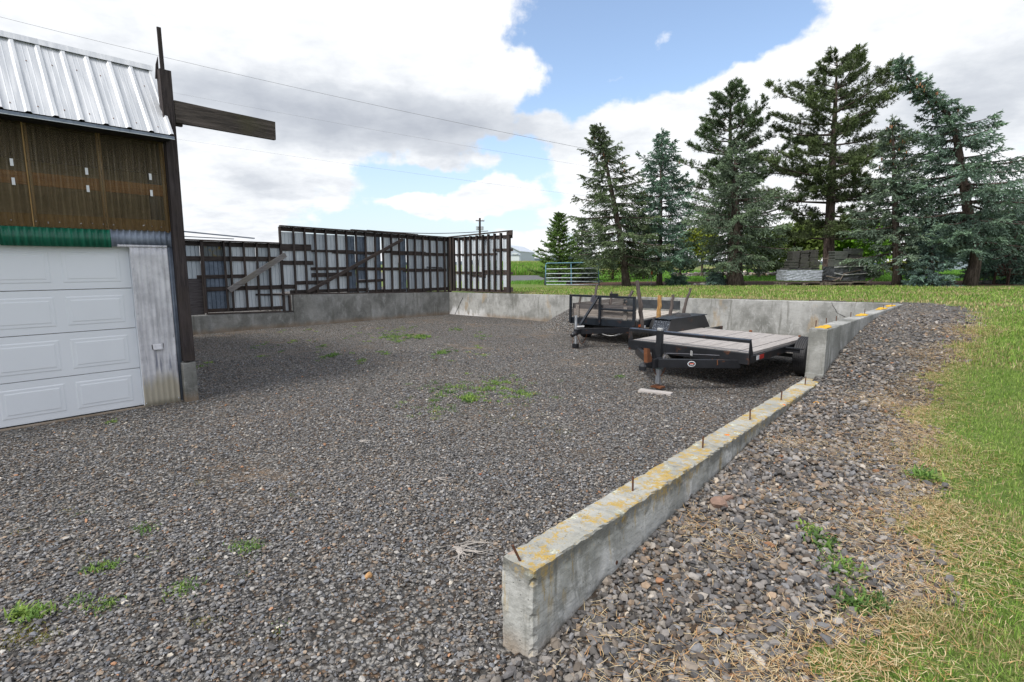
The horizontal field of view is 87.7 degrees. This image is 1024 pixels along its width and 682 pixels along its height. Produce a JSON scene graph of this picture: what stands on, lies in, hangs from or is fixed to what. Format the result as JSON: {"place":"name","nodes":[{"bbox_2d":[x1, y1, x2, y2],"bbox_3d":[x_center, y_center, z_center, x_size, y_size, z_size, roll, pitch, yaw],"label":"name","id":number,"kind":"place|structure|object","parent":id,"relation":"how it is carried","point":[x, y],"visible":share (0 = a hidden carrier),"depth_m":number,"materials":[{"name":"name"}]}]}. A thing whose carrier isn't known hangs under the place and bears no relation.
{"place":"outdoors","nodes":[
{"label":"outdoors","id":0,"kind":"place"},
{"bbox_2d":[2,17,594,150],"bbox_3d":[-20.419,-19.575,37.605,54.903,12.223,0.022,0,8,0],"label":"power line","id":1,"kind":"object","parent":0,"point":[299,88],"visible":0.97,"depth_m":37.84,"materials":[{"name":"metal"}]},
{"bbox_2d":[180,139,582,195],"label":"power line","id":2,"kind":"object","parent":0,"point":[379,168],"visible":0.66,"depth_m":59.87,"materials":[{"name":"metal"}]},
{"bbox_2d":[178,93,595,167],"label":"power line","id":3,"kind":"object","parent":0,"point":[383,131],"visible":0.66,"depth_m":57.37,"materials":[{"name":"metal"}]},
{"bbox_2d":[362,272,548,280],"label":"road","id":4,"kind":"structure","parent":0,"point":[523,277],"depth_m":40.56,"materials":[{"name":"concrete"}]},
{"bbox_2d":[0,286,986,681],"bbox_3d":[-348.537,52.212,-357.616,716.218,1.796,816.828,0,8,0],"label":"gravel ground","id":5,"kind":"structure","parent":0,"point":[560,326],"depth_m":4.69,"materials":[{"name":"grey gravel"}]},
{"bbox_2d":[0,27,275,431],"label":"barn","id":6,"kind":"structure","parent":5,"relation":"on","point":[95,314],"depth_m":6.68,"materials":[{"name":"brown metal"}]},
{"bbox_2d":[0,244,143,428],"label":"garage door","id":7,"kind":"structure","parent":6,"relation":"in","point":[33,357],"depth_m":6.57,"materials":[{"name":"white metal"}]},
{"bbox_2d":[191,292,449,334],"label":"foundation wall","id":8,"kind":"structure","parent":5,"relation":"on","point":[312,309],"depth_m":17.40,"materials":[{"name":"concrete"}]},
{"bbox_2d":[184,225,485,314],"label":"stud wall","id":9,"kind":"structure","parent":8,"relation":"on","point":[228,277],"depth_m":16.74,"materials":[{"name":"brown wood"}]},
{"bbox_2d":[364,572,372,579],"bbox_3d":[-0.881,1.447,3.275,0.040,0.058,0.058,4,9,26],"label":"stone","id":10,"kind":"object","parent":5,"relation":"on","point":[368,575],"visible":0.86,"depth_m":3.26,"materials":[{"name":"stone"}]},
{"bbox_2d":[429,472,451,485],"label":"dry roots","id":11,"kind":"object","parent":5,"relation":"on","point":[440,478],"visible":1,"depth_m":4.69,"materials":[{"name":"beige plant"}]},
{"bbox_2d":[445,524,499,564],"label":"dry roots","id":12,"kind":"object","parent":5,"relation":"on","point":[460,549],"visible":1,"depth_m":3.56,"materials":[{"name":"grey plant"}]},
{"bbox_2d":[0,325,948,650],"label":"weeds","id":13,"kind":"object","parent":5,"relation":"on","point":[26,613],"visible":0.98,"depth_m":3.16,"materials":[{"name":"green plant"}]},
{"bbox_2d":[569,280,691,347],"bbox_3d":[2.720,-0.787,13.456,2.136,1.545,4.270,6,10,38],"label":"trailer","id":14,"kind":"object","parent":5,"relation":"on","point":[595,315],"visible":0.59,"depth_m":12.73,"materials":[{"name":"black paint"}]},
{"bbox_2d":[638,388,672,395],"bbox_3d":[2.137,0.762,7.945,0.486,0.038,0.140,5,10,32],"label":"wood block","id":15,"kind":"object","parent":5,"relation":"on","point":[657,392],"depth_m":7.91,"materials":[{"name":"white wood"}]},
{"bbox_2d":[502,377,818,657],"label":"wall","id":16,"kind":"structure","parent":5,"relation":"on","point":[554,577],"depth_m":2.98,"materials":[{"name":"concrete"}]},
{"bbox_2d":[449,292,898,336],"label":"retaining wall","id":17,"kind":"structure","parent":5,"relation":"on","point":[787,317],"depth_m":14.30,"materials":[{"name":"concrete"}]},
{"bbox_2d":[448,230,512,292],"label":"stud wall","id":18,"kind":"structure","parent":17,"relation":"on","point":[489,275],"depth_m":19.54,"materials":[{"name":"brown wood"}]},
{"bbox_2d":[690,624,702,633],"bbox_3d":[0.888,1.388,2.567,0.055,0.042,0.073,6,10,37],"label":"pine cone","id":19,"kind":"object","parent":5,"relation":"on","point":[693,628],"visible":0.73,"depth_m":2.56,"materials":[{"name":"brown plant"}]},
{"bbox_2d":[628,313,807,388],"bbox_3d":[3.614,0.082,9.464,4.907,0.955,2.695,-8,11,-44],"label":"trailer","id":20,"kind":"object","parent":5,"relation":"on","point":[678,339],"visible":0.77,"depth_m":8.78,"materials":[{"name":"black paint"}]},
{"bbox_2d":[710,496,727,508],"bbox_3d":[1.412,1.113,3.651,0.116,0.105,0.144,1,8,6],"label":"rock","id":21,"kind":"object","parent":5,"relation":"on","point":[718,502],"visible":0.79,"depth_m":3.60,"materials":[{"name":"stone"}]},
{"bbox_2d":[723,495,733,500],"bbox_3d":[1.516,1.109,3.754,0.090,0.054,0.058,-2,8,-13],"label":"rock","id":22,"kind":"object","parent":5,"relation":"on","point":[728,497],"visible":0.61,"depth_m":3.73,"materials":[{"name":"beige stone"}]},
{"bbox_2d":[478,302,990,681],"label":"bank stones","id":23,"kind":"object","parent":5,"relation":"on","point":[749,488],"visible":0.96,"depth_m":3.11,"materials":[{"name":"grey gravel"}]},
{"bbox_2d":[522,323,1023,681],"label":"dry straw","id":24,"kind":"object","parent":5,"relation":"on","point":[860,616],"visible":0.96,"depth_m":2.81,"materials":[{"name":"beige plant"}]},
{"bbox_2d":[805,303,902,378],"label":"side wall","id":25,"kind":"structure","parent":5,"relation":"on","point":[827,342],"depth_m":6.83,"materials":[{"name":"concrete"}]},
{"bbox_2d":[0,0,1023,262],"label":"sky","id":26,"kind":"structure","parent":0,"point":[547,70],"materials":[{"name":"white"}]},
{"bbox_2d":[502,260,576,274],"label":"field grass","id":27,"kind":"structure","parent":0,"point":[517,268],"depth_m":48.58,"materials":[{"name":"green plant"}]},
{"bbox_2d":[355,257,891,264],"bbox_3d":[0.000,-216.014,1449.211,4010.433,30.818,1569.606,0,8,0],"label":"hills","id":28,"kind":"structure","parent":0,"point":[563,258],"depth_m":1489.92,"materials":[{"name":"green plant"}]},
{"bbox_2d":[381,265,866,275],"bbox_3d":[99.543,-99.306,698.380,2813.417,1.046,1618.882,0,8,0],"label":"field","id":29,"kind":"structure","parent":0,"point":[711,267],"depth_m":58.15,"materials":[{"name":"green plant"}]},
{"bbox_2d":[476,218,483,235],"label":"utility pole","id":30,"kind":"object","parent":29,"relation":"on","point":[479,227],"visible":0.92,"depth_m":68.42,"materials":[{"name":"brown wood"}]},
{"bbox_2d":[502,245,534,260],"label":"metal shed","id":31,"kind":"structure","parent":29,"relation":"on","point":[518,253],"depth_m":130.40,"materials":[{"name":"white metal"}]},
{"bbox_2d":[511,256,518,260],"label":"door","id":32,"kind":"structure","parent":31,"relation":"in","point":[513,258],"depth_m":128.37,"materials":[{"name":"white metal"}]},
{"bbox_2d":[381,270,961,285],"bbox_3d":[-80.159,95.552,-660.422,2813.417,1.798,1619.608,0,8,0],"label":"lawn","id":33,"kind":"structure","parent":0,"point":[611,281],"depth_m":28.65,"materials":[{"name":"green plant"}]},
{"bbox_2d":[524,210,588,282],"bbox_3d":[2.566,-5.092,29.497,3.765,4.077,3.234,0,8,0],"label":"fir tree","id":34,"kind":"object","parent":33,"relation":"on","point":[557,230],"visible":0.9,"depth_m":28.96,"materials":[{"name":"green plant"}]},
{"bbox_2d":[592,248,629,280],"bbox_3d":[6.023,-4.565,31.905,2.522,2.120,1.958,4,9,25],"label":"shrub","id":35,"kind":"object","parent":33,"relation":"on","point":[612,277],"visible":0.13,"depth_m":31.95,"materials":[{"name":"green plant"}]},
{"bbox_2d":[628,257,656,279],"bbox_3d":[7.663,-4.437,31.531,1.970,1.898,2.202,5,10,32],"label":"shrub","id":36,"kind":"object","parent":33,"relation":"on","point":[639,275],"visible":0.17,"depth_m":31.51,"materials":[{"name":"green plant"}]},
{"bbox_2d":[664,243,700,275],"bbox_3d":[9.703,-4.589,30.709,1.906,2.400,2.097,-8,11,-44],"label":"shrub","id":37,"kind":"object","parent":33,"relation":"on","point":[692,267],"visible":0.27,"depth_m":30.40,"materials":[{"name":"green plant"}]},
{"bbox_2d":[678,227,719,275],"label":"maple tree","id":38,"kind":"object","parent":33,"relation":"on","point":[694,237],"visible":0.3,"depth_m":34.26,"materials":[{"name":"green plant"}]},
{"bbox_2d":[673,271,775,276],"bbox_3d":[15.392,-4.438,35.470,9.574,0.585,3.363,4,9,27],"label":"rubble row","id":39,"kind":"object","parent":33,"relation":"on","point":[744,273],"visible":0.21,"depth_m":35.15,"materials":[{"name":"stone"}]},
{"bbox_2d":[741,229,785,276],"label":"leafy tree","id":40,"kind":"object","parent":33,"relation":"on","point":[773,246],"visible":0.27,"depth_m":30.82,"materials":[{"name":"green plant"}]},
{"bbox_2d":[761,261,783,273],"bbox_3d":[14.042,-3.696,28.201,1.626,1.128,1.531,7,11,40],"label":"shrub","id":41,"kind":"object","parent":33,"relation":"on","point":[776,266],"visible":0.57,"depth_m":27.88,"materials":[{"name":"green plant"}]},
{"bbox_2d":[566,281,1018,285],"bbox_3d":[49.842,-2.772,23.449,94.801,0.916,13.910,0,8,3],"label":"mulch bed","id":42,"kind":"object","parent":33,"relation":"on","point":[765,283],"visible":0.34,"depth_m":25.31,"materials":[{"name":"brown soil"}]},
{"bbox_2d":[545,262,599,284],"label":"farm gate","id":43,"kind":"structure","parent":42,"relation":"on","point":[571,273],"depth_m":26.18,"materials":[{"name":"grey metal"}]},
{"bbox_2d":[555,216,602,282],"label":"spruce tree","id":44,"kind":"object","parent":42,"relation":"on","point":[583,251],"visible":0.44,"depth_m":29.68,"materials":[{"name":"green plant"}]},
{"bbox_2d":[565,123,677,285],"bbox_3d":[4.823,-5.896,23.605,5.164,7.235,4.720,0,8,0],"label":"spruce tree","id":45,"kind":"object","parent":42,"relation":"on","point":[602,239],"visible":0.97,"depth_m":23.20,"materials":[{"name":"green plant"}]},
{"bbox_2d":[618,126,707,284],"bbox_3d":[6.736,-5.966,24.175,4.135,7.149,4.274,0,8,0],"label":"spruce tree","id":46,"kind":"object","parent":42,"relation":"on","point":[661,159],"visible":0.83,"depth_m":23.60,"materials":[{"name":"green plant"}]},
{"bbox_2d":[664,274,690,285],"bbox_3d":[7.513,-2.737,24.234,1.298,0.704,1.304,0,8,0],"label":"spruce seedling","id":47,"kind":"object","parent":42,"relation":"on","point":[678,280],"visible":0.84,"depth_m":23.98,"materials":[{"name":"green plant"}]},
{"bbox_2d":[704,272,726,284],"bbox_3d":[9.053,-2.725,23.548,1.202,0.802,1.157,0,8,0],"label":"spruce seedling","id":48,"kind":"object","parent":42,"relation":"on","point":[717,278],"visible":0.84,"depth_m":23.32,"materials":[{"name":"green plant"}]},
{"bbox_2d":[677,139,803,285],"bbox_3d":[9.539,-5.387,22.977,5.163,6.259,5.220,0,8,0],"label":"spruce tree","id":49,"kind":"object","parent":42,"relation":"on","point":[737,257],"visible":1,"depth_m":22.18,"materials":[{"name":"green plant"}]},
{"bbox_2d":[671,77,810,279],"bbox_3d":[10.461,-7.578,25.845,5.493,9.743,5.925,0,8,0],"label":"pine tree","id":50,"kind":"object","parent":42,"relation":"on","point":[749,120],"visible":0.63,"depth_m":24.77,"materials":[{"name":"green plant"}]},
{"bbox_2d":[774,282,822,285],"bbox_3d":[11.611,-2.321,21.646,1.556,0.126,0.900,0,8,0],"label":"pallet","id":51,"kind":"object","parent":42,"relation":"on","point":[801,283],"visible":0.8,"depth_m":21.35,"materials":[{"name":"brown wood"}]},
{"bbox_2d":[776,270,822,280],"bbox_3d":[11.614,-2.667,21.596,1.511,0.420,0.929,0,8,0],"label":"wrapped bundle","id":52,"kind":"object","parent":51,"relation":"on","point":[799,275],"visible":0.95,"depth_m":21.17,"materials":[{"name":"plastic"}]},
{"bbox_2d":[780,268,819,269],"bbox_3d":[11.601,-2.919,21.522,1.287,0.071,0.600,0,8,0],"label":"board","id":53,"kind":"object","parent":52,"relation":"on","point":[799,268],"visible":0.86,"depth_m":21.23,"materials":[{"name":"wood"}]},
{"bbox_2d":[784,261,798,267],"bbox_3d":[11.199,-3.073,21.380,0.400,0.255,0.460,0,8,0],"label":"tile bundle","id":54,"kind":"object","parent":53,"relation":"on","point":[790,264],"visible":1,"depth_m":21.18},
{"bbox_2d":[787,251,799,260],"bbox_3d":[11.282,-3.402,21.386,0.318,0.383,0.436,0,8,0],"label":"tile bundle","id":55,"kind":"object","parent":54,"relation":"on","point":[792,256],"visible":1,"depth_m":21.20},
{"bbox_2d":[809,261,819,267],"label":"tile bundle","id":56,"kind":"object","parent":53,"relation":"on","point":[814,264],"visible":0.77,"depth_m":21.17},
{"bbox_2d":[805,250,818,260],"bbox_3d":[12.011,-3.430,21.393,0.345,0.434,0.452,0,8,0],"label":"tile bundle","id":57,"kind":"object","parent":56,"relation":"on","point":[813,255],"visible":0.77,"depth_m":21.20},
{"bbox_2d":[754,42,919,281],"bbox_3d":[13.973,-7.391,23.177,5.899,9.962,6.071,-4,9,-28],"label":"pine tree","id":58,"kind":"object","parent":42,"relation":"on","point":[832,191],"visible":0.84,"depth_m":22.30,"materials":[{"name":"green plant"}]},
{"bbox_2d":[822,282,868,284],"bbox_3d":[13.106,-2.274,21.076,1.437,0.126,0.900,0,8,0],"label":"pallet","id":59,"kind":"object","parent":42,"relation":"on","point":[833,283],"visible":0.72,"depth_m":20.93,"materials":[{"name":"brown wood"}]},
{"bbox_2d":[822,267,866,280],"bbox_3d":[13.081,-2.659,21.011,1.272,0.536,0.944,0,8,0],"label":"wrapped bundle","id":60,"kind":"object","parent":59,"relation":"on","point":[830,271],"visible":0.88,"depth_m":20.60,"materials":[{"name":"black plastic"}]},
{"bbox_2d":[828,255,847,266],"bbox_3d":[12.708,-3.125,20.805,0.529,0.436,0.458,0,8,0],"label":"tile bundle","id":61,"kind":"object","parent":60,"relation":"on","point":[837,258],"visible":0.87,"depth_m":20.61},
{"bbox_2d":[828,251,848,254],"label":"tile bundle","id":62,"kind":"object","parent":61,"relation":"on","point":[841,253],"visible":1,"depth_m":20.56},
{"bbox_2d":[847,254,862,265],"bbox_3d":[13.288,-3.146,20.820,0.516,0.473,0.470,0,8,0],"label":"tile bundle","id":63,"kind":"object","parent":60,"relation":"on","point":[852,256],"visible":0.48,"depth_m":20.61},
{"bbox_2d":[843,249,863,253],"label":"tile bundle","id":64,"kind":"object","parent":63,"relation":"on","point":[854,251],"visible":0.89,"depth_m":20.55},
{"bbox_2d":[835,114,962,285],"bbox_3d":[14.030,-5.077,19.714,3.686,6.337,3.514,0,8,0],"label":"spruce tree","id":65,"kind":"object","parent":42,"relation":"on","point":[895,234],"visible":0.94,"depth_m":19.33,"materials":[{"name":"green plant"}]},
{"bbox_2d":[896,227,966,286],"bbox_3d":[15.047,-2.961,19.045,2.277,2.306,2.009,-8,11,-44],"label":"spruce tree","id":66,"kind":"object","parent":42,"relation":"on","point":[934,278],"visible":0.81,"depth_m":18.84,"materials":[{"name":"green plant"}]},
{"bbox_2d":[881,53,1023,285],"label":"spruce tree","id":67,"kind":"object","parent":42,"relation":"on","point":[996,231],"visible":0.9,"depth_m":18.19,"materials":[{"name":"green plant"}]},
{"bbox_2d":[945,185,1023,284],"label":"spruce tree","id":68,"kind":"object","parent":42,"relation":"on","point":[1013,259],"visible":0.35,"depth_m":20.22,"materials":[{"name":"green plant"}]},
{"bbox_2d":[954,233,1017,280],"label":"spruce tree","id":69,"kind":"object","parent":42,"relation":"on","point":[1000,254],"visible":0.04,"depth_m":23.36,"materials":[{"name":"green plant"}]},
{"bbox_2d":[981,280,991,283],"bbox_3d":[18.314,-2.254,20.541,0.324,0.197,0.393,-6,10,-37],"label":"rock","id":70,"kind":"object","parent":42,"relation":"on","point":[987,282],"visible":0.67,"depth_m":20.45,"materials":[{"name":"grey stone"}]},
{"bbox_2d":[992,262,1023,284],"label":"spruce tree","id":71,"kind":"object","parent":42,"relation":"on","point":[1007,274],"visible":0.56,"depth_m":20.04,"materials":[{"name":"green plant"}]},
{"bbox_2d":[772,218,836,263],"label":"leafy tree","id":72,"kind":"object","parent":33,"relation":"on","point":[813,244],"visible":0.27,"depth_m":31.40,"materials":[{"name":"green plant"}]},
{"bbox_2d":[819,217,891,265],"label":"leafy tree","id":73,"kind":"object","parent":33,"relation":"on","point":[848,244],"visible":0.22,"depth_m":31.93,"materials":[{"name":"green plant"}]},
{"bbox_2d":[866,266,884,278],"bbox_3d":[17.628,-3.332,26.265,1.156,0.812,1.189,7,11,42],"label":"shrub","id":74,"kind":"object","parent":33,"relation":"on","point":[878,274],"visible":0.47,"depth_m":25.92,"materials":[{"name":"green plant"}]},
{"bbox_2d":[883,260,912,272],"bbox_3d":[21.845,-4.118,29.865,2.153,1.149,1.583,-3,9,-21],"label":"shrub","id":75,"kind":"object","parent":33,"relation":"on","point":[902,267],"visible":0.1,"depth_m":29.81,"materials":[{"name":"green plant"}]},
{"bbox_2d":[902,222,962,269],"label":"leafy tree","id":76,"kind":"object","parent":33,"relation":"on","point":[938,248],"visible":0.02,"depth_m":27.52,"materials":[{"name":"green plant"}]},
{"bbox_2d":[936,184,1023,269],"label":"house","id":77,"kind":"structure","parent":33,"relation":"on","point":[959,208],"depth_m":36.88,"materials":[{"name":"white"}]},
{"bbox_2d":[959,228,1022,269],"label":"leafy tree","id":78,"kind":"object","parent":33,"relation":"on","point":[1006,247],"visible":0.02,"depth_m":24.79,"materials":[{"name":"green plant"}]},
{"bbox_2d":[675,313,690,316],"bbox_3d":[3.487,-0.538,10.889,0.259,0.045,0.518,7,11,41],"label":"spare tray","id":79,"kind":"object","parent":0,"point":[682,314],"visible":1,"depth_m":10.76,"materials":[{"name":"metal"}]},
{"bbox_2d":[382,284,1023,681],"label":"lawn","id":80,"kind":"structure","parent":0,"point":[1000,487],"depth_m":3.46,"materials":[{"name":"green plant"}]},
{"bbox_2d":[511,269,1019,284],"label":"grass","id":81,"kind":"structure","parent":0,"point":[886,277],"depth_m":30.71,"materials":[{"name":"green plant"}]},
{"bbox_2d":[798,261,809,267],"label":"tile bundle","id":82,"kind":"object","parent":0,"point":[803,264],"visible":0.81,"depth_m":21.18,"materials":[{"name":"grey stone"}]},
{"bbox_2d":[797,251,808,260],"bbox_3d":[11.643,-3.416,21.389,0.324,0.408,0.458,0,8,0],"label":"tile bundle","id":83,"kind":"object","parent":82,"relation":"on","point":[803,254],"visible":0.77,"depth_m":21.20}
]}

